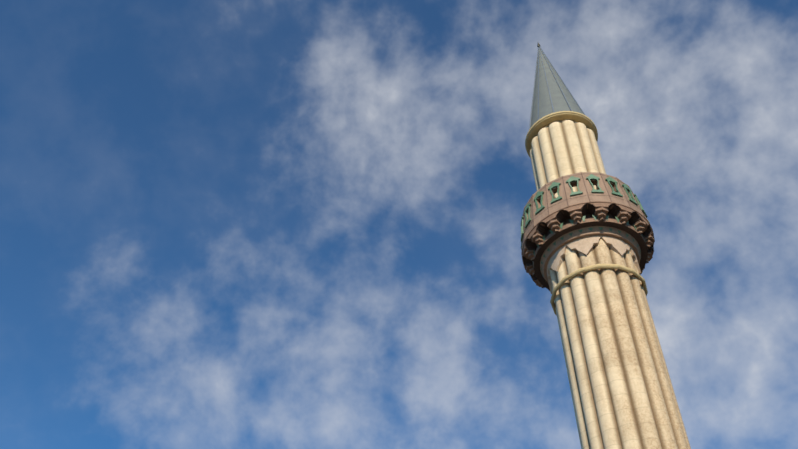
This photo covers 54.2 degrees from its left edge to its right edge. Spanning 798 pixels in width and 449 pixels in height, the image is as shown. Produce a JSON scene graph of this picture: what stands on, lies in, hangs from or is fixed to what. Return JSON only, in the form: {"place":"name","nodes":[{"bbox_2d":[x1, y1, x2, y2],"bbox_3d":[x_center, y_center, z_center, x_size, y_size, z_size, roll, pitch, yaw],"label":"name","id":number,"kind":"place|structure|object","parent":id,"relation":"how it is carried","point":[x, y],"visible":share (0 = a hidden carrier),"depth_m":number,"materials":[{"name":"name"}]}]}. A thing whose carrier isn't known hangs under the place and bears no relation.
{"place":"outdoors","nodes":[
{"label":"outdoors","id":0,"kind":"place"},
{"bbox_2d":[0,0,797,448],"label":"sky","id":1,"kind":"structure","parent":0,"point":[225,224],"materials":[{"name":"blue"}]},
{"bbox_2d":[550,238,690,448],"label":"minaret shaft","id":2,"kind":"object","parent":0,"point":[622,391],"visible":0.96,"depth_m":16.05,"materials":[{"name":"beige stone"}]},
{"bbox_2d":[547,235,640,293],"bbox_3d":[4.668,1.213,18.717,2.150,0.550,2.150,1,-46,-1],"label":"minaret collar","id":3,"kind":"object","parent":2,"relation":"on","point":[584,245],"visible":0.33,"depth_m":18.17,"materials":[{"name":"beige stone"}]},
{"bbox_2d":[540,226,640,283],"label":"ring molding","id":4,"kind":"structure","parent":3,"relation":"on","point":[587,232],"depth_m":18.32,"materials":[{"name":"brown stone"}]},
{"bbox_2d":[522,201,654,290],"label":"balcony corbels","id":5,"kind":"object","parent":4,"relation":"on","point":[600,210],"visible":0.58,"depth_m":18.43,"materials":[{"name":"brown stone"}]},
{"bbox_2d":[521,172,652,254],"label":"balcony parapet","id":6,"kind":"structure","parent":5,"relation":"on","point":[560,204],"depth_m":18.83,"materials":[{"name":"brown stone"}]},
{"bbox_2d":[523,172,643,231],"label":"minaret parapet joints","id":7,"kind":"object","parent":6,"relation":"attached to","point":[575,197],"visible":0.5,"depth_m":18.82,"materials":[{"name":"brown stone"}]},
{"bbox_2d":[520,174,649,249],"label":"minaret parapet vases","id":8,"kind":"object","parent":6,"relation":"attached to","point":[609,179],"visible":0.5,"depth_m":18.96,"materials":[{"name":"green metal"}]},
{"bbox_2d":[532,215,647,276],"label":"pendants","id":9,"kind":"object","parent":5,"relation":"attached to","point":[580,231],"visible":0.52,"depth_m":18.29,"materials":[{"name":"brown stone"}]},
{"bbox_2d":[550,264,647,314],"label":"ring molding","id":10,"kind":"structure","parent":2,"relation":"attached to","point":[594,267],"depth_m":17.61,"materials":[{"name":"beige stone"}]},
{"label":"ground","id":11,"kind":"structure","parent":0,"visible":0},
{"bbox_3d":[4.668,9.417,10.368,3.360,5.000,3.360,1,-46,-1],"label":"minaret","id":12,"kind":"object","parent":11,"relation":"on","visible":0},
{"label":"minaret balcony floor","id":13,"kind":"structure","parent":12,"relation":"attached to","visible":0},
{"bbox_2d":[530,120,605,197],"bbox_3d":[4.668,-0.836,20.801,1.863,4.215,1.900,1,-46,-1],"label":"upper shaft","id":14,"kind":"object","parent":13,"relation":"on","point":[562,148],"visible":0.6,"depth_m":20.91,"materials":[{"name":"beige stone"}]},
{"bbox_2d":[530,47,582,127],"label":"conical roof","id":15,"kind":"structure","parent":14,"relation":"on","point":[558,102],"depth_m":23.02,"materials":[{"name":"grey metal"}]},
{"bbox_2d":[529,46,584,128],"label":"roof seams","id":16,"kind":"object","parent":15,"relation":"attached to","point":[548,86],"visible":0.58,"depth_m":23.55,"materials":[{"name":"grey metal"}]},
{"bbox_2d":[525,111,597,156],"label":"cornice","id":17,"kind":"structure","parent":14,"relation":"attached to","point":[546,120],"depth_m":21.84,"materials":[{"name":"beige stone"}]}
]}

